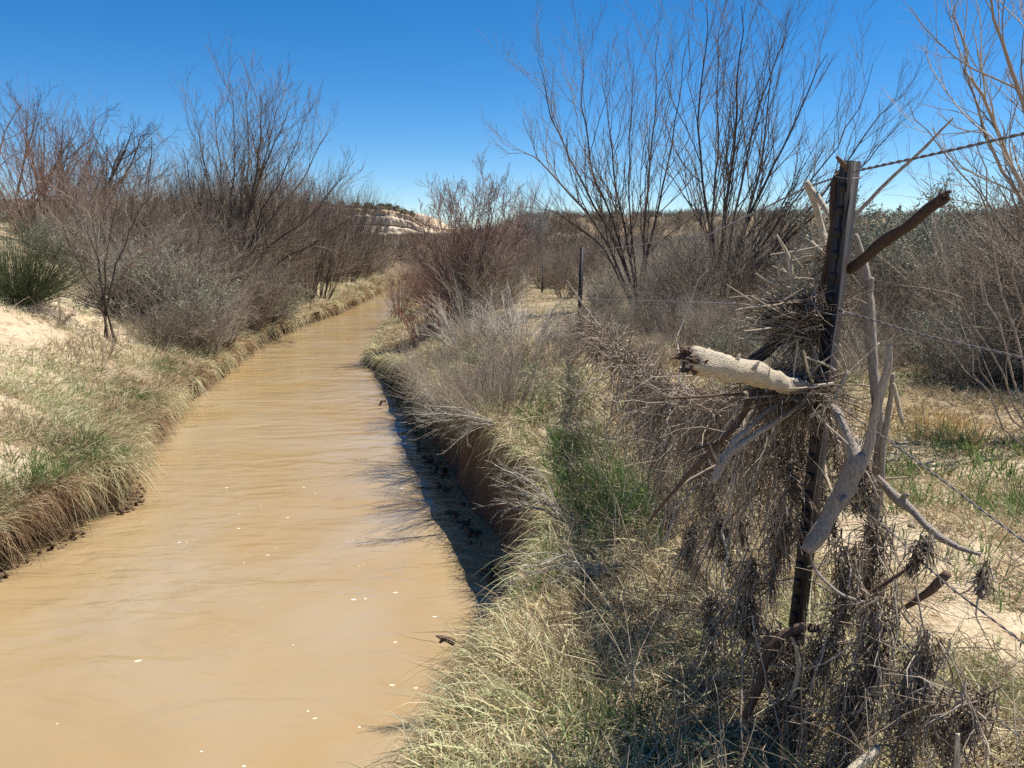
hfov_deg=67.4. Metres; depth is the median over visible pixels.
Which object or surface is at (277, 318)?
grey brush
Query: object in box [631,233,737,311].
brown brush
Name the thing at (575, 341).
brush
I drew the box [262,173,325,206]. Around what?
hill brush
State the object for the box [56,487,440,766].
foam flecks
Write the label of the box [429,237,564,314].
foot brush
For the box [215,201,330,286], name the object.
brown brush
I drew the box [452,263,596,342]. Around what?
arching shrub
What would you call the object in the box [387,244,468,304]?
foot brush
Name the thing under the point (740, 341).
brush
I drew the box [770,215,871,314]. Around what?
debris nest
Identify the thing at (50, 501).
dead grass
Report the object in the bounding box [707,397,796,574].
debris clump
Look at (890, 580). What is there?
driftwood branch
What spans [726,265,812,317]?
brush
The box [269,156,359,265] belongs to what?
bank brush
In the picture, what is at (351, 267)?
brown brush
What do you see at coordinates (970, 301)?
edge brush
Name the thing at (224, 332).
grey brush
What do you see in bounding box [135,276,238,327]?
grey brush
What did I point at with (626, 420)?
debris clump
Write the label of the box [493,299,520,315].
brush
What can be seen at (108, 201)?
brown brush
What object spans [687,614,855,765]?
debris clump
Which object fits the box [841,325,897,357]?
edge brush
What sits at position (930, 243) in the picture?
grey brush
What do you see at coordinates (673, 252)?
grey brush
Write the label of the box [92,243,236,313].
slope shrub
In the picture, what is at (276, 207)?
brown brush
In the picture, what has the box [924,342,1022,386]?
edge brush
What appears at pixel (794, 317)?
debris nest
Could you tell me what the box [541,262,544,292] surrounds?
fence post
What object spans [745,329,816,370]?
scrub brush
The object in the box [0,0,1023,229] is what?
sky
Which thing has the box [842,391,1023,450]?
golden grass clump
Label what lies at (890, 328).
scrub brush
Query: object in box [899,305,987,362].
edge brush
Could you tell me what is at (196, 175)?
hill brush
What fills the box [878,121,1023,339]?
brush
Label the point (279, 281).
grey brush
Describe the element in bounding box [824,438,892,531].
debris clump
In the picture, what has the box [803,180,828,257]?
driftwood branch
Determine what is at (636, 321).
scrub brush
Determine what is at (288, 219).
brown brush
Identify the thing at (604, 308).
brush
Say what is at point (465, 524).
mud clods
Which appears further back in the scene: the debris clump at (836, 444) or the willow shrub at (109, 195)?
the willow shrub at (109, 195)
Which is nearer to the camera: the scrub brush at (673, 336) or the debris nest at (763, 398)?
the debris nest at (763, 398)
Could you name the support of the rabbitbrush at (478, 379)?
on the ground at (12, 322)
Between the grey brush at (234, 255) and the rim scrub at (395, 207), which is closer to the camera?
the grey brush at (234, 255)
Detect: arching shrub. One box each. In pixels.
[392,362,486,424]
[394,251,548,346]
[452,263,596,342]
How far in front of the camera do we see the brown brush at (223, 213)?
22.91 m
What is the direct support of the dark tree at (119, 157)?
on the ground at (12, 322)
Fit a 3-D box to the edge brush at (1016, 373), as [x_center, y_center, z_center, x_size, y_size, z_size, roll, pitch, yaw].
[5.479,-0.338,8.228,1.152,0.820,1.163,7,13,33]
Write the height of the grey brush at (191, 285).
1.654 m
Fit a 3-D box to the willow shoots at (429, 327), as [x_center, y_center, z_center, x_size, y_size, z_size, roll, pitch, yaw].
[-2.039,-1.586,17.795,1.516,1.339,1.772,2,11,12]
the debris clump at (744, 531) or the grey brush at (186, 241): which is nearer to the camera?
the debris clump at (744, 531)
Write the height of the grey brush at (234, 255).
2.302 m
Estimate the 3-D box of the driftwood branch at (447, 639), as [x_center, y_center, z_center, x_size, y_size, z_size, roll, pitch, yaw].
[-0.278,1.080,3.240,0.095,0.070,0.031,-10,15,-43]
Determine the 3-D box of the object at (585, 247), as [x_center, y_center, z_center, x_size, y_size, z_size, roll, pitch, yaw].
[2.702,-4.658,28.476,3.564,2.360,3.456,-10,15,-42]
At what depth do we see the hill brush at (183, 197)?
22.44 m
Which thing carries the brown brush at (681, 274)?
on the ground at (12, 322)
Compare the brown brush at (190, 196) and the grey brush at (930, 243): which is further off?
the brown brush at (190, 196)
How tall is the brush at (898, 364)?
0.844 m
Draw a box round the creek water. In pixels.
[0,281,524,767]
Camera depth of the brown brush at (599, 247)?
32.98 m
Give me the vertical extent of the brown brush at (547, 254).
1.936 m
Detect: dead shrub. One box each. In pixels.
[406,392,494,454]
[472,454,565,522]
[498,533,613,603]
[557,561,619,577]
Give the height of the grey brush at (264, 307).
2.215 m
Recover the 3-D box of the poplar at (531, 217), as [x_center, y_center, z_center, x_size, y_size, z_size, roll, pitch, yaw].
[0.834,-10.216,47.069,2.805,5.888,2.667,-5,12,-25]
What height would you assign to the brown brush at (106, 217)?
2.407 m
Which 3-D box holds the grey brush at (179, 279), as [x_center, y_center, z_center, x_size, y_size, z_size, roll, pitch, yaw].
[-7.603,-2.326,16.659,3.702,2.528,3.723,4,12,21]
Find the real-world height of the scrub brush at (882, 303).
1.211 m
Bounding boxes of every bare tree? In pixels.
[477,0,738,310]
[635,0,954,305]
[898,0,1023,213]
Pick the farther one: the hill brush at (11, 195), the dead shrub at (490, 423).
the hill brush at (11, 195)
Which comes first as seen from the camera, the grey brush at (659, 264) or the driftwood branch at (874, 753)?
the driftwood branch at (874, 753)
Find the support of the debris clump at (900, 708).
hanging from the fence wire at (993, 717)
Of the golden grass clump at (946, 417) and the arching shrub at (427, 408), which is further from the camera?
the arching shrub at (427, 408)
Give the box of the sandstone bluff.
[0,199,466,235]
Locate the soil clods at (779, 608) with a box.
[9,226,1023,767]
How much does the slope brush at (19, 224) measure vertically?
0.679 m
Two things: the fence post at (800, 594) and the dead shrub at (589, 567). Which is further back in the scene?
the dead shrub at (589, 567)
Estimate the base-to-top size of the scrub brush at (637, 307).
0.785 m
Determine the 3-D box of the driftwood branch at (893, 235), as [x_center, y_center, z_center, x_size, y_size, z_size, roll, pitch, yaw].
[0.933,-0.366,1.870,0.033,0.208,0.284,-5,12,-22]
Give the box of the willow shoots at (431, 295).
[401,263,488,320]
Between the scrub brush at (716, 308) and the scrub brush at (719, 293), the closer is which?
the scrub brush at (716, 308)
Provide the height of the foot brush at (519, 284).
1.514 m
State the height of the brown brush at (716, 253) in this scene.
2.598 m
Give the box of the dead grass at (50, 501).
[0,274,544,617]
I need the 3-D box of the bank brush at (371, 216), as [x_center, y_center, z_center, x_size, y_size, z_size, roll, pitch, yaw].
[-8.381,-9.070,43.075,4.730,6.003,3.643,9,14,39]
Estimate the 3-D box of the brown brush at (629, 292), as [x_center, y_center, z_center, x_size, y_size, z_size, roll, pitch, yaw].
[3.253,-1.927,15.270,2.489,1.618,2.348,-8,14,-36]
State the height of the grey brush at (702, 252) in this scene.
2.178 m
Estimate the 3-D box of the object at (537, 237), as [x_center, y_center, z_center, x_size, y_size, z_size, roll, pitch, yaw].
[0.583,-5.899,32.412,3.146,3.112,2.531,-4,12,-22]
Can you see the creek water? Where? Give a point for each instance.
(238, 623)
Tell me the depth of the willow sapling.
5.35 m
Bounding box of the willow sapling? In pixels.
[874,61,1023,446]
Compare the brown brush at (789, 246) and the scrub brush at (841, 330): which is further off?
the brown brush at (789, 246)
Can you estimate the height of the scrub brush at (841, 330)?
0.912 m
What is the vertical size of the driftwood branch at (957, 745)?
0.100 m
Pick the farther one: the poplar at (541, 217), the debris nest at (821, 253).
the poplar at (541, 217)
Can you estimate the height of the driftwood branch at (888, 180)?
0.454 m
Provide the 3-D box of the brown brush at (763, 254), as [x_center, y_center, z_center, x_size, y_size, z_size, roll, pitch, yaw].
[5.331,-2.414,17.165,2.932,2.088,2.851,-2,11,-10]
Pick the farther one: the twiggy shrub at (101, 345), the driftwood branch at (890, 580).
the twiggy shrub at (101, 345)
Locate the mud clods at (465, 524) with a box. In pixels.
[0,296,512,617]
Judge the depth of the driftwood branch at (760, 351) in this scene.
2.14 m
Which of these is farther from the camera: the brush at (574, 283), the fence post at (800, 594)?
the brush at (574, 283)
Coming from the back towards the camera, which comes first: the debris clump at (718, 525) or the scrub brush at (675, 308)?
the scrub brush at (675, 308)
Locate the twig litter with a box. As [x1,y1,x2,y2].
[0,221,1023,767]
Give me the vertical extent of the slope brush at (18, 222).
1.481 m
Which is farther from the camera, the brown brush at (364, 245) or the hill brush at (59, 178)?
the brown brush at (364, 245)
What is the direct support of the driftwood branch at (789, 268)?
on the debris nest at (794, 317)
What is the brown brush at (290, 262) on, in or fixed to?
on the ground at (12, 322)
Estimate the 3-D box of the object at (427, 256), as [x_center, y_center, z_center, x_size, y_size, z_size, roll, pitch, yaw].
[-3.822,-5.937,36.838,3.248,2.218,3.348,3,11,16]
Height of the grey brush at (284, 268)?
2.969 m
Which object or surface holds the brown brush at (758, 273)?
on the ground at (12, 322)
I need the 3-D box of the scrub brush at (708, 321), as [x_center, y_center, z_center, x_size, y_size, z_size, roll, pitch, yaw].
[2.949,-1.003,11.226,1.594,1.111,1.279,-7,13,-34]
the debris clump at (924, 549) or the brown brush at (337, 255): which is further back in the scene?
the brown brush at (337, 255)
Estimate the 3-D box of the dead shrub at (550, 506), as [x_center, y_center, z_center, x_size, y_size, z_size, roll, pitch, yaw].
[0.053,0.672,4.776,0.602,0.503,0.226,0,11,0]
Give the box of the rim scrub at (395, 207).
[142,199,415,215]
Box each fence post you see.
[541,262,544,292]
[576,247,583,336]
[782,161,860,702]
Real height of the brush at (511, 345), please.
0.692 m
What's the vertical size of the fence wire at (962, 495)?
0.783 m
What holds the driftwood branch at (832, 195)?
attached to the fence post at (800, 594)
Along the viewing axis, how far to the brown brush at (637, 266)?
21.50 m
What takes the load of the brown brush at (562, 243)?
on the ground at (12, 322)
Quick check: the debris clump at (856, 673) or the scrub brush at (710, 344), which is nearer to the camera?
the debris clump at (856, 673)
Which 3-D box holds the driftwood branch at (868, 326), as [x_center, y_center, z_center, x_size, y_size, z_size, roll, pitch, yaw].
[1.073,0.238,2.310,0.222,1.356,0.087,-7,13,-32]
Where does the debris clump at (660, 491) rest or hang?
hanging from the fence wire at (956, 591)
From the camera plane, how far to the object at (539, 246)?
35.42 m
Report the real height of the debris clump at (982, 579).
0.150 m
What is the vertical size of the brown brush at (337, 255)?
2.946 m
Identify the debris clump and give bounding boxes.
[575,367,666,476]
[586,372,689,520]
[603,371,681,515]
[605,385,742,559]
[619,380,758,545]
[625,487,697,557]
[645,401,774,556]
[649,512,734,608]
[662,390,788,554]
[671,512,765,619]
[671,580,736,689]
[684,545,789,695]
[687,420,843,563]
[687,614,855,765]
[695,569,767,686]
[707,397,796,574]
[723,613,883,767]
[725,511,763,556]
[727,420,860,580]
[729,679,868,767]
[736,494,839,614]
[749,675,884,767]
[756,636,933,767]
[787,533,881,677]
[800,416,890,527]
[806,579,967,720]
[820,506,935,617]
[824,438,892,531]
[825,655,954,767]
[847,624,978,741]
[862,676,980,767]
[875,649,1023,767]
[888,528,962,591]
[959,559,999,623]
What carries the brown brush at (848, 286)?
on the ground at (12, 322)
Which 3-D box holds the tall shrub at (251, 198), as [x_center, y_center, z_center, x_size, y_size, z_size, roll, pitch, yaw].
[-6.822,-5.823,21.594,6.256,7.743,4.170,0,11,0]
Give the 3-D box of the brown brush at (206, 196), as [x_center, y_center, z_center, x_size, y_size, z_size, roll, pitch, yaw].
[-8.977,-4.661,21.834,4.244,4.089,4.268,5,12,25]
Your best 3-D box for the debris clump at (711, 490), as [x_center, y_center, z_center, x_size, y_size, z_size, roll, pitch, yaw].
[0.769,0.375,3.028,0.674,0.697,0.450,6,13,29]
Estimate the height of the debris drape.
1.546 m
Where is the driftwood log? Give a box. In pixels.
[670,346,808,396]
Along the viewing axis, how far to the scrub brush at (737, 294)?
14.39 m
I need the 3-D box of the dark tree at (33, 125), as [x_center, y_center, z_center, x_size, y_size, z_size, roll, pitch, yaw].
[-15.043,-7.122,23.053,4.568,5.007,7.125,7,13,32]
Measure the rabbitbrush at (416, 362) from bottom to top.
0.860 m
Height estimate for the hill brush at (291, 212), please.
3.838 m
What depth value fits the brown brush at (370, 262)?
40.40 m
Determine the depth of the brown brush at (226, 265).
18.85 m
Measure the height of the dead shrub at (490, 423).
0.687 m
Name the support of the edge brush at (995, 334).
on the ground at (12, 322)
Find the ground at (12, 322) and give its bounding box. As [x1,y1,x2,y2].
[0,216,1023,767]
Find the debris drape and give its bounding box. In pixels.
[552,269,952,592]
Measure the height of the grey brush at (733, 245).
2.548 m
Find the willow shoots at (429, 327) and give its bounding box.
[393,291,455,344]
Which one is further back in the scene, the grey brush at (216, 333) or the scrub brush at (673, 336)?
the grey brush at (216, 333)
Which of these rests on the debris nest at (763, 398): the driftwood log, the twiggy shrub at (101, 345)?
the driftwood log
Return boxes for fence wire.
[580,298,1023,359]
[583,132,1023,252]
[619,405,1023,643]
[656,381,1023,541]
[703,574,1019,736]
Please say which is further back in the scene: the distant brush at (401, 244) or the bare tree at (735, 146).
the distant brush at (401, 244)
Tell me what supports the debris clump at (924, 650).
hanging from the fence wire at (993, 717)
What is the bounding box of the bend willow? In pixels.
[399,144,536,319]
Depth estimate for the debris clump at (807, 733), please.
2.15 m
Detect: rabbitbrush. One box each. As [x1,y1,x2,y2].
[361,314,548,409]
[381,329,468,378]
[406,346,551,417]
[417,323,573,422]
[431,293,538,346]
[440,305,594,375]
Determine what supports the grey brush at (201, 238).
on the ground at (12, 322)
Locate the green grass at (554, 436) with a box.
[0,242,1023,767]
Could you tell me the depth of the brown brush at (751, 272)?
15.38 m
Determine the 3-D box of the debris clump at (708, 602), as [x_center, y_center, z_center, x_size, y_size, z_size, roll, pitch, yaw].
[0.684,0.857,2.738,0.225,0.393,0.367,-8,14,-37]
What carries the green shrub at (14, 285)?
on the ground at (12, 322)
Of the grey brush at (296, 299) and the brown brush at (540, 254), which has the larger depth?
the brown brush at (540, 254)
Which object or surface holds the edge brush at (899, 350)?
on the ground at (12, 322)
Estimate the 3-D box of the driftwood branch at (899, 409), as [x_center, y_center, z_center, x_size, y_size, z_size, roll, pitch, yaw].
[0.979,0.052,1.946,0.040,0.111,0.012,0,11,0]
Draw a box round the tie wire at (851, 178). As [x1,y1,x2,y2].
[810,163,860,528]
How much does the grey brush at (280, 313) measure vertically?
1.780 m
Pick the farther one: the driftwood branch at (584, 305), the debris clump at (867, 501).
the driftwood branch at (584, 305)
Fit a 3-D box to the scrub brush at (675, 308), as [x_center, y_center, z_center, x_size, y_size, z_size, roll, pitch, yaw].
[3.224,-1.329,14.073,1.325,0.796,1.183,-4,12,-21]
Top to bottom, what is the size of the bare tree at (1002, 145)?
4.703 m
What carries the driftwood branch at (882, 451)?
on the debris nest at (763, 398)
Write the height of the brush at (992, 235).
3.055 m
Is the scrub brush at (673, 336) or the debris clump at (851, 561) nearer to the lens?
the debris clump at (851, 561)
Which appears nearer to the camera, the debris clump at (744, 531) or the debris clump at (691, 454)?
the debris clump at (744, 531)
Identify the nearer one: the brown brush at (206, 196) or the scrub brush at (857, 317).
the scrub brush at (857, 317)
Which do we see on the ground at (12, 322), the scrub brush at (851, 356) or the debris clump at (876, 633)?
the scrub brush at (851, 356)
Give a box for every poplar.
[487,202,525,241]
[498,171,546,241]
[524,186,561,240]
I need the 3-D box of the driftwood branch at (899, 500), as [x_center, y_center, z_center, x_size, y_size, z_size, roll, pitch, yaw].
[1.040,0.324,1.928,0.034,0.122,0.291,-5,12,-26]
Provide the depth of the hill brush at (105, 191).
22.92 m
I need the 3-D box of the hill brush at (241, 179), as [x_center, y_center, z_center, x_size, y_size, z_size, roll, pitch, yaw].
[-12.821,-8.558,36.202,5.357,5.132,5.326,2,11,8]
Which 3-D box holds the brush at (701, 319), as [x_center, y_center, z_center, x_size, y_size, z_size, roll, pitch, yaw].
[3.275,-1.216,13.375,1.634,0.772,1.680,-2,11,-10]
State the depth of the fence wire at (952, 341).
1.77 m
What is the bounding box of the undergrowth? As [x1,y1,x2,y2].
[485,377,1023,767]
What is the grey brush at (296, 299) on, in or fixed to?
on the ground at (12, 322)
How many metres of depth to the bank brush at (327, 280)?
29.37 m
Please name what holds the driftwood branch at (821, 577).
attached to the debris clump at (876, 633)
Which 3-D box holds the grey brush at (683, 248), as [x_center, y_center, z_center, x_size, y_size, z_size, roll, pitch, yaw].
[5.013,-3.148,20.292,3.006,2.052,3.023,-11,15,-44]
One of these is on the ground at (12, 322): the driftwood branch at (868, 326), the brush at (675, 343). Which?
the brush at (675, 343)
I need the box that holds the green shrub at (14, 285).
[0,202,103,308]
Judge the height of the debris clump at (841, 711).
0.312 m
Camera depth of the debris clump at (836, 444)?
2.32 m
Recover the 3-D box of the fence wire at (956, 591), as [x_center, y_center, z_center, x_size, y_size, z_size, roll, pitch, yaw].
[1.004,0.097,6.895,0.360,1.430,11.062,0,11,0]
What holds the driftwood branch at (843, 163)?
attached to the fence post at (800, 594)
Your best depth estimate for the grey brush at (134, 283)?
16.07 m
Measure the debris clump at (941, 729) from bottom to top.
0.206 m
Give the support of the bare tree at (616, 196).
on the ground at (12, 322)
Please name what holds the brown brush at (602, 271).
on the ground at (12, 322)
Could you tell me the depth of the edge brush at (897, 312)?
10.46 m
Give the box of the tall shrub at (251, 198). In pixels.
[150,31,374,284]
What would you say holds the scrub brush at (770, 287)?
on the ground at (12, 322)
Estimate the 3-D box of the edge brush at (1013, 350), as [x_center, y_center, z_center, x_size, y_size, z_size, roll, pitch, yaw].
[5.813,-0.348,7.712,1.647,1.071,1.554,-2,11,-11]
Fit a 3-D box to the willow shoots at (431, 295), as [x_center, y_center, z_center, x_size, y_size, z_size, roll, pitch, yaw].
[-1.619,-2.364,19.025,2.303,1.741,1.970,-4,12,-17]
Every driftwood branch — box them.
[436,635,455,645]
[567,280,602,329]
[646,391,753,524]
[667,393,743,399]
[709,388,814,484]
[742,622,822,719]
[747,331,787,361]
[756,234,800,299]
[789,637,800,698]
[801,343,892,554]
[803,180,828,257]
[810,342,879,417]
[810,555,863,602]
[818,170,838,291]
[831,565,909,613]
[835,155,847,171]
[846,187,951,273]
[847,745,881,767]
[853,118,952,227]
[853,234,883,653]
[875,475,980,555]
[876,373,894,505]
[892,383,904,425]
[905,570,950,609]
[954,732,959,767]
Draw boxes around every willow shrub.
[0,64,153,237]
[0,119,214,260]
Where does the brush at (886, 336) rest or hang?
on the ground at (12, 322)
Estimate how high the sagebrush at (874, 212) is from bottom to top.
2.981 m
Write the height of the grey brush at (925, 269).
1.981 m
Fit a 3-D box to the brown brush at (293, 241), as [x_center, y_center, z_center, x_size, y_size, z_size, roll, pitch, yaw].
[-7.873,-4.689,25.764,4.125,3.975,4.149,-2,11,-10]
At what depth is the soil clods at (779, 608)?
3.18 m
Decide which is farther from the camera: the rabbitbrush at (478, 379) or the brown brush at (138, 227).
the brown brush at (138, 227)
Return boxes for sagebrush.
[782,172,1017,310]
[788,212,917,275]
[823,180,1023,317]
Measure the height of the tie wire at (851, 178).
1.070 m
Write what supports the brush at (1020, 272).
on the ground at (12, 322)
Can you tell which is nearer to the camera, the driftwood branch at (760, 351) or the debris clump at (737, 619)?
the driftwood branch at (760, 351)
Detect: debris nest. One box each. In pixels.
[709,331,890,456]
[723,254,889,380]
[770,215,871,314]
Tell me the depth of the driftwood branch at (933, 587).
2.04 m
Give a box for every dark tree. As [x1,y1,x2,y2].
[0,81,120,224]
[11,102,164,203]
[39,111,186,210]
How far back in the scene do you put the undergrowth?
2.56 m
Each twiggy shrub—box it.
[18,289,86,325]
[41,313,137,360]
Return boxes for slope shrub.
[5,210,109,266]
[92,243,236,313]
[95,225,207,276]
[97,204,173,247]
[108,292,191,348]
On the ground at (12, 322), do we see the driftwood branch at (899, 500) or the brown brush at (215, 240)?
the brown brush at (215, 240)
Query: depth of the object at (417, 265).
30.14 m
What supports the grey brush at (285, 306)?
on the ground at (12, 322)
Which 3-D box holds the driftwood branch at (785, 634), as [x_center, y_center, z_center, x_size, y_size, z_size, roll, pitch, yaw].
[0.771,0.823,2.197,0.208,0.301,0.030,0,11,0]
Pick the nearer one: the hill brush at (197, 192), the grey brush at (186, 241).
the grey brush at (186, 241)
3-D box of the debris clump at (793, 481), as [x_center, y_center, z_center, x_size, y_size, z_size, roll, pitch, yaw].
[0.752,0.307,2.299,0.402,0.434,0.359,7,13,32]
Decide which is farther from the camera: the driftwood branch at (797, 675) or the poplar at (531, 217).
the poplar at (531, 217)
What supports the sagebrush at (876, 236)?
on the ground at (12, 322)
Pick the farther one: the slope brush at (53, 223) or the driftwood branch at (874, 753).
the slope brush at (53, 223)
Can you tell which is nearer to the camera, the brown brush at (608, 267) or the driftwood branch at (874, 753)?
the driftwood branch at (874, 753)
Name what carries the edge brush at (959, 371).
on the ground at (12, 322)
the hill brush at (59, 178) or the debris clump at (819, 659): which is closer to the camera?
the debris clump at (819, 659)
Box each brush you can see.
[0,128,105,223]
[0,179,32,222]
[0,184,34,226]
[0,189,29,222]
[3,202,1023,276]
[3,212,40,232]
[4,216,71,253]
[10,169,108,219]
[10,195,68,226]
[10,200,80,241]
[16,165,222,259]
[32,166,184,240]
[36,185,263,286]
[36,214,87,247]
[40,216,192,321]
[43,200,136,270]
[51,187,178,251]
[53,156,165,245]
[57,233,190,316]
[69,168,141,229]
[69,177,266,289]
[69,222,256,333]
[71,192,283,329]
[83,250,183,310]
[90,274,225,346]
[104,243,220,287]
[111,223,266,287]
[112,155,258,254]
[116,146,291,241]
[120,191,291,284]
[121,170,223,234]
[126,162,304,259]
[126,219,225,275]
[129,162,274,231]
[129,258,240,342]
[130,265,231,332]
[130,276,252,356]
[132,140,272,241]
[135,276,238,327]
[139,216,255,272]
[141,202,236,256]
[143,139,266,204]
[152,252,223,304]
[158,162,243,211]
[179,309,255,345]
[182,146,297,197]
[188,124,339,280]
[194,222,284,281]
[194,265,268,346]
[200,206,313,293]
[213,301,251,333]
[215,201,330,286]
[216,252,298,333]
[221,154,322,230]
[221,236,338,338]
[223,174,311,224]
[225,272,288,328]
[229,245,324,314]
[231,249,308,322]
[236,269,312,323]
[237,149,353,248]
[237,151,349,302]
[240,184,333,294]
[256,187,322,228]
[257,152,372,299]
[261,243,306,277]
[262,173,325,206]
[264,292,303,320]
[268,290,306,322]
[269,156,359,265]
[270,181,363,237]
[274,274,311,317]
[293,158,372,279]
[295,241,358,281]
[300,169,403,281]
[303,224,374,284]
[305,227,367,280]
[312,171,386,275]
[317,218,383,282]
[327,211,383,270]
[332,178,393,274]
[337,227,362,262]
[351,228,401,277]
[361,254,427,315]
[373,254,390,274]
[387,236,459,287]
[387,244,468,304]
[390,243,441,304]
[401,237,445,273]
[405,307,462,332]
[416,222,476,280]
[421,266,486,313]
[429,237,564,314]
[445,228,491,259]
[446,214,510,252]
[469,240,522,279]
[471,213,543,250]
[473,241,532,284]
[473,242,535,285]
[473,324,548,361]
[474,251,547,307]
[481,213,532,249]
[493,231,543,258]
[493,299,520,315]
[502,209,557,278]
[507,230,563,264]
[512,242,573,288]
[521,243,565,277]
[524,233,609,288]
[530,222,607,281]
[533,256,603,298]
[534,239,579,283]
[536,293,663,343]
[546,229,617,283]
[548,305,651,353]
[560,230,630,272]
[573,253,643,309]
[575,264,636,315]
[583,294,629,320]
[585,248,630,283]
[592,256,612,281]
[592,324,673,362]
[594,231,671,274]
[594,304,641,325]
[598,293,670,336]
[601,227,664,254]
[605,227,686,293]
[606,249,734,324]
[606,295,664,331]
[608,187,851,327]
[609,242,666,295]
[615,307,747,365]
[617,265,707,325]
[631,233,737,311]
[636,227,735,275]
[636,242,692,295]
[637,283,727,338]
[639,222,727,274]
[643,209,813,292]
[646,288,697,328]
[651,326,696,344]
[656,296,731,325]
[659,299,732,332]
[665,216,762,253]
[666,226,775,283]
[666,280,750,347]
[670,205,807,295]
[673,333,769,366]
[677,289,756,342]
[678,219,753,262]
[692,277,747,314]
[697,243,801,310]
[699,305,771,358]
[702,305,817,358]
[705,274,760,314]
[707,241,804,302]
[713,293,768,332]
[726,231,808,279]
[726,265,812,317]
[726,315,778,352]
[742,247,818,294]
[743,336,786,363]
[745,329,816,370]
[746,278,800,307]
[758,232,820,265]
[759,210,983,349]
[764,237,934,322]
[772,314,855,352]
[782,286,919,380]
[799,257,899,319]
[800,226,896,310]
[840,290,893,337]
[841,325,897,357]
[843,295,899,340]
[847,278,907,328]
[851,309,944,360]
[852,283,963,363]
[853,190,1023,323]
[853,224,994,327]
[853,309,982,374]
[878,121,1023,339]
[879,322,943,360]
[893,202,998,297]
[893,296,1023,387]
[897,295,1023,384]
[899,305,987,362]
[902,206,1023,376]
[909,158,1023,331]
[913,239,1023,381]
[918,144,1023,334]
[918,169,1023,310]
[919,286,1016,358]
[920,274,1017,335]
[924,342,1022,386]
[952,171,1022,310]
[961,314,1023,357]
[974,320,1023,385]
[988,315,1023,379]
[992,217,1023,345]
[994,323,1023,370]
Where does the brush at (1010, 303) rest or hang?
on the ground at (12, 322)
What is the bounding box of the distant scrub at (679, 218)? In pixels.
[36,206,1023,270]
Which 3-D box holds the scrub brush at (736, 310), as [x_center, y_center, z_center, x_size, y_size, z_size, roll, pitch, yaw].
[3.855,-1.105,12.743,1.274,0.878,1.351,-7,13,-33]
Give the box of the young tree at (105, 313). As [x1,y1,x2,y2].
[36,143,198,341]
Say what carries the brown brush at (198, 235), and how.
on the ground at (12, 322)
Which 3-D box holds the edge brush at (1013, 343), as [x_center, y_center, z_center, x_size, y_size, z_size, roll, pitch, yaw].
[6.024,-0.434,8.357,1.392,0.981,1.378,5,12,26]
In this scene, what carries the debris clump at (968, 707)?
hanging from the fence wire at (993, 717)
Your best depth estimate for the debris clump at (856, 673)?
2.05 m
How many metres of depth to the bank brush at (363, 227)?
38.70 m
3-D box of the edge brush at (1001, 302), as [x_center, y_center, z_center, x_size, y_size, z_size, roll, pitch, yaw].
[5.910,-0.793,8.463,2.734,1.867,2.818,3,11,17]
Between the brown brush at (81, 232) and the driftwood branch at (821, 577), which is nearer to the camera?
the driftwood branch at (821, 577)
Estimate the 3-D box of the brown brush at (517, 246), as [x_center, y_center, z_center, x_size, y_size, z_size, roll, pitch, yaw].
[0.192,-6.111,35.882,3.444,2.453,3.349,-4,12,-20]
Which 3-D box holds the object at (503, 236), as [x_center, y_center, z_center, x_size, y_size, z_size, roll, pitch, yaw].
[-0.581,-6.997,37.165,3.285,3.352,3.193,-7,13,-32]
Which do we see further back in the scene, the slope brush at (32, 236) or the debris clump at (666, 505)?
the slope brush at (32, 236)
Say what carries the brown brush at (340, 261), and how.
on the ground at (12, 322)
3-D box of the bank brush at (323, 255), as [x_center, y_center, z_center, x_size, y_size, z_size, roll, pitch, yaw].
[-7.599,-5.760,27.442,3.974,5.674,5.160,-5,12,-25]
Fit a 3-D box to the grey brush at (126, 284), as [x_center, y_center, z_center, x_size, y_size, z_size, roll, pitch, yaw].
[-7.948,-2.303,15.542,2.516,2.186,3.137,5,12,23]
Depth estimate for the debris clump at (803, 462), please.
2.29 m
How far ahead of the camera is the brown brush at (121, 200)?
21.03 m
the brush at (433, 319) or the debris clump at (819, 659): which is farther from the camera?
the brush at (433, 319)
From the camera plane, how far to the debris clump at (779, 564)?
2.39 m
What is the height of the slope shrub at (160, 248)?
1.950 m
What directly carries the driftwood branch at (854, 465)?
attached to the fence post at (800, 594)
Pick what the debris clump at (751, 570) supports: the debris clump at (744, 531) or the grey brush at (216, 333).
the debris clump at (744, 531)
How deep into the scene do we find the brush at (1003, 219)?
9.27 m
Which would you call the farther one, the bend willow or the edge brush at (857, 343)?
the bend willow
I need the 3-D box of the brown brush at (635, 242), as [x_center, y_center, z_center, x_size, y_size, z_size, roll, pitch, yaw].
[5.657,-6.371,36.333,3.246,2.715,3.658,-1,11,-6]
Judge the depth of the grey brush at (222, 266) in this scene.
18.75 m
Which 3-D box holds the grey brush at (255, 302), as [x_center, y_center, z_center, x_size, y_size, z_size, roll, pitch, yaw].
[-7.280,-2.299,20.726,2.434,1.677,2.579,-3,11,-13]

